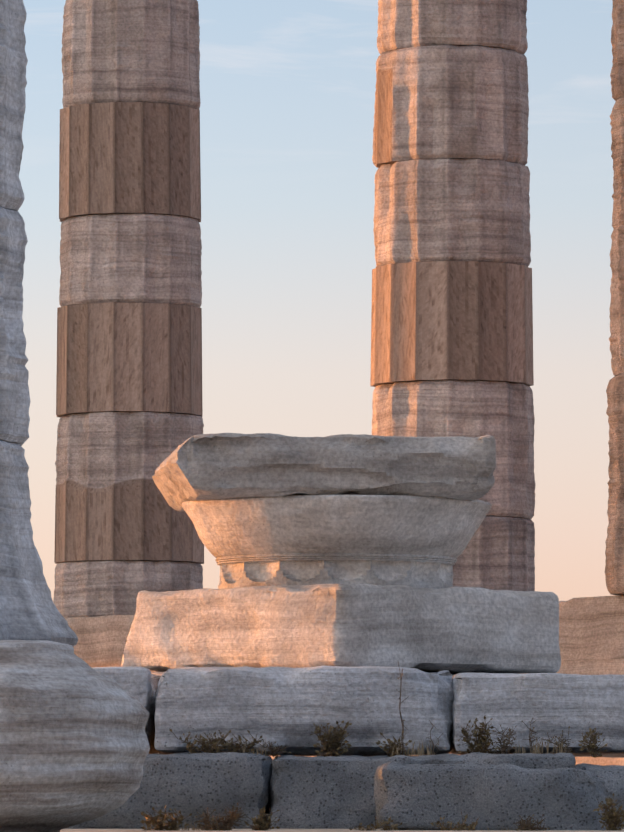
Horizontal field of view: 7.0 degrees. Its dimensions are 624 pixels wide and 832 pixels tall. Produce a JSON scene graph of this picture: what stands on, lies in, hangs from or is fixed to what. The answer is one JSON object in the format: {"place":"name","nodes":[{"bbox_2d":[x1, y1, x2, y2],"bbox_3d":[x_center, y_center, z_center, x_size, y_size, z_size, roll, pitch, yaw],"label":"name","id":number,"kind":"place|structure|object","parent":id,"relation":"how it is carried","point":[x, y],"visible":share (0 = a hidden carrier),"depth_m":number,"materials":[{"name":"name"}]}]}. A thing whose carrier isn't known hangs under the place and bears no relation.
{"place":"outdoors","nodes":[
{"label":"outdoors","id":0,"kind":"place"},
{"bbox_2d":[18,0,615,600],"label":"sky","id":1,"kind":"structure","parent":0,"point":[287,88],"materials":[{"name":"blue"}]},
{"bbox_2d":[60,824,623,831],"bbox_3d":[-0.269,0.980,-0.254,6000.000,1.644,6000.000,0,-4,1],"label":"ground","id":2,"kind":"structure","parent":0,"point":[197,830],"depth_m":18.14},
{"bbox_2d":[0,640,149,831],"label":"column base","id":3,"kind":"object","parent":2,"relation":"on","point":[74,746],"visible":1,"depth_m":16.41,"materials":[{"name":"stone"}]},
{"bbox_2d":[0,0,77,645],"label":"column","id":4,"kind":"structure","parent":3,"relation":"on","point":[29,610],"depth_m":17.33,"materials":[{"name":"stone"}]},
{"bbox_2d":[140,805,191,830],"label":"shrub","id":5,"kind":"object","parent":2,"relation":"on","point":[158,822],"visible":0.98,"depth_m":18.16,"materials":[{"name":"brown plant"}]},
{"bbox_2d":[65,752,271,828],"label":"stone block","id":6,"kind":"structure","parent":2,"relation":"on","point":[186,784],"depth_m":18.88,"materials":[{"name":"grey stone"}]},
{"bbox_2d":[92,667,161,753],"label":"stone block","id":7,"kind":"structure","parent":6,"relation":"on","point":[139,685],"depth_m":19.51,"materials":[{"name":"grey stone"}]},
{"bbox_2d":[169,728,230,753],"bbox_3d":[-0.407,1.236,19.215,0.214,0.116,0.158,3,-5,-35],"label":"plant","id":8,"kind":"object","parent":6,"relation":"on","point":[206,747],"visible":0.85,"depth_m":19.22,"materials":[{"name":"green plant"}]},
{"bbox_2d":[215,730,262,752],"bbox_3d":[-0.274,1.247,19.239,0.185,0.124,0.128,0,-4,1],"label":"plant","id":9,"kind":"object","parent":6,"relation":"on","point":[232,748],"visible":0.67,"depth_m":19.22,"materials":[{"name":"green plant"}]},
{"bbox_2d":[242,745,265,754],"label":"grass plant","id":10,"kind":"object","parent":6,"relation":"on","point":[252,751],"depth_m":19.21,"materials":[{"name":"plant"}]},
{"bbox_2d":[154,666,453,755],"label":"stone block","id":11,"kind":"structure","parent":6,"relation":"on","point":[285,706],"depth_m":19.49,"materials":[{"name":"grey stone"}]},
{"bbox_2d":[121,584,560,675],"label":"block under capital","id":12,"kind":"structure","parent":11,"relation":"on","point":[454,630],"depth_m":20.35,"materials":[{"name":"stone"}]},
{"bbox_2d":[152,433,495,588],"bbox_3d":[0.054,0.410,20.843,1.362,0.618,1.314,0,-4,-5],"label":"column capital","id":13,"kind":"object","parent":12,"relation":"on","point":[266,509],"visible":0.96,"depth_m":20.29,"materials":[{"name":"stone"}]},
{"bbox_2d":[143,820,231,830],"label":"grass plant","id":14,"kind":"object","parent":2,"relation":"on","point":[185,828],"depth_m":18.15,"materials":[{"name":"plant"}]},
{"bbox_2d":[195,803,246,830],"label":"weed","id":15,"kind":"object","parent":2,"relation":"on","point":[233,816],"visible":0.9,"depth_m":18.16,"materials":[{"name":"green plant"}]},
{"bbox_2d":[243,806,279,830],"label":"shrub","id":16,"kind":"object","parent":2,"relation":"on","point":[259,821],"visible":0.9,"depth_m":18.15,"materials":[{"name":"green plant"}]},
{"bbox_2d":[350,817,401,830],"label":"shrub","id":17,"kind":"object","parent":2,"relation":"on","point":[378,825],"visible":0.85,"depth_m":18.15,"materials":[{"name":"green plant"}]},
{"bbox_2d":[268,752,575,828],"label":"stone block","id":18,"kind":"structure","parent":2,"relation":"on","point":[323,792],"depth_m":18.87,"materials":[{"name":"grey stone"}]},
{"bbox_2d":[258,740,290,764],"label":"plant","id":19,"kind":"object","parent":18,"relation":"on","point":[273,750],"visible":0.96,"depth_m":19.23,"materials":[{"name":"green plant"}]},
{"bbox_2d":[311,721,351,756],"bbox_3d":[0.067,1.235,19.221,0.172,0.176,0.130,3,-5,-36],"label":"plant","id":20,"kind":"object","parent":18,"relation":"on","point":[332,745],"visible":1,"depth_m":19.21,"materials":[{"name":"green plant"}]},
{"bbox_2d":[375,730,411,756],"bbox_3d":[0.308,1.239,19.214,0.140,0.112,0.116,0,-4,1],"label":"plant","id":21,"kind":"object","parent":18,"relation":"on","point":[391,744],"visible":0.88,"depth_m":19.20,"materials":[{"name":"green plant"}]},
{"bbox_2d":[396,662,410,755],"bbox_3d":[0.344,1.104,19.227,0.061,0.363,0.058,2,-4,-22],"label":"plant","id":22,"kind":"object","parent":18,"relation":"on","point":[402,720],"visible":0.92,"depth_m":19.23,"materials":[{"name":"brown plant"}]},
{"bbox_2d":[388,738,431,756],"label":"grass plant","id":23,"kind":"object","parent":18,"relation":"on","point":[421,751],"depth_m":19.22,"materials":[{"name":"plant"}]},
{"bbox_2d":[426,720,442,754],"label":"plant","id":24,"kind":"object","parent":18,"relation":"on","point":[432,741],"visible":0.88,"depth_m":19.22,"materials":[{"name":"green plant"}]},
{"bbox_2d":[456,716,498,753],"bbox_3d":[0.623,1.212,19.219,0.164,0.170,0.122,0,-4,1],"label":"plant","id":25,"kind":"object","parent":18,"relation":"on","point":[478,745],"visible":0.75,"depth_m":19.21,"materials":[{"name":"green plant"}]},
{"bbox_2d":[489,724,516,753],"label":"plant","id":26,"kind":"object","parent":18,"relation":"on","point":[504,746],"visible":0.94,"depth_m":19.22,"materials":[{"name":"green plant"}]},
{"bbox_2d":[522,718,540,752],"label":"plant","id":27,"kind":"object","parent":18,"relation":"on","point":[530,738],"visible":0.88,"depth_m":19.22,"materials":[{"name":"green plant"}]},
{"bbox_2d":[450,672,623,757],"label":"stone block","id":28,"kind":"structure","parent":18,"relation":"on","point":[553,704],"depth_m":19.46,"materials":[{"name":"grey stone"}]},
{"bbox_2d":[516,738,569,753],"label":"grass plant","id":29,"kind":"object","parent":18,"relation":"on","point":[538,748],"depth_m":19.20,"materials":[{"name":"plant"}]},
{"bbox_2d":[541,726,572,753],"bbox_3d":[0.939,1.232,19.218,0.126,0.126,0.102,2,-4,-23],"label":"plant","id":30,"kind":"object","parent":18,"relation":"on","point":[564,740],"visible":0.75,"depth_m":19.21,"materials":[{"name":"green plant"}]},
{"bbox_2d":[270,753,623,765],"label":"step","id":31,"kind":"object","parent":2,"relation":"on","point":[603,761],"depth_m":26.91,"materials":[{"name":"stone"}]},
{"bbox_2d":[151,659,623,678],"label":"step","id":32,"kind":"object","parent":31,"relation":"on","point":[596,666],"visible":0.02,"depth_m":27.37,"materials":[{"name":"stone"}]},
{"bbox_2d":[65,596,623,671],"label":"stylobate","id":33,"kind":"object","parent":32,"relation":"on","point":[591,627],"visible":0.04,"depth_m":28.08,"materials":[{"name":"stone"}]},
{"bbox_2d":[53,0,203,617],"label":"column","id":34,"kind":"structure","parent":33,"relation":"on","point":[129,410],"depth_m":32.00,"materials":[{"name":"stone"}]},
{"bbox_2d":[605,0,623,595],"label":"column","id":35,"kind":"structure","parent":33,"relation":"on","point":[614,565],"depth_m":27.79,"materials":[{"name":"stone"}]},
{"bbox_2d":[430,812,478,830],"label":"shrub","id":36,"kind":"object","parent":2,"relation":"on","point":[463,826],"visible":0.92,"depth_m":18.17,"materials":[{"name":"green plant"}]},
{"bbox_2d":[374,762,608,829],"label":"stone block","id":37,"kind":"structure","parent":2,"relation":"on","point":[423,797],"depth_m":18.28,"materials":[{"name":"grey stone"}]},
{"bbox_2d":[513,814,549,830],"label":"shrub","id":38,"kind":"object","parent":2,"relation":"on","point":[529,826],"visible":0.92,"depth_m":18.14,"materials":[{"name":"green plant"}]},
{"bbox_2d":[575,763,623,828],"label":"stone block","id":39,"kind":"structure","parent":2,"relation":"on","point":[612,776],"depth_m":18.88,"materials":[{"name":"grey stone"}]},
{"bbox_2d":[578,728,606,757],"bbox_3d":[1.056,1.231,19.211,0.116,0.118,0.109,1,-4,-18],"label":"plant","id":40,"kind":"object","parent":39,"relation":"on","point":[592,746],"visible":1,"depth_m":19.20,"materials":[{"name":"green plant"}]},
{"bbox_2d":[593,793,623,830],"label":"shrub","id":41,"kind":"object","parent":2,"relation":"on","point":[613,822],"visible":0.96,"depth_m":18.14,"materials":[{"name":"green plant"}]},
{"bbox_2d":[370,0,535,590],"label":"column","id":42,"kind":"structure","parent":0,"point":[452,331],"depth_m":29.59,"materials":[{"name":"stone"}]}
]}

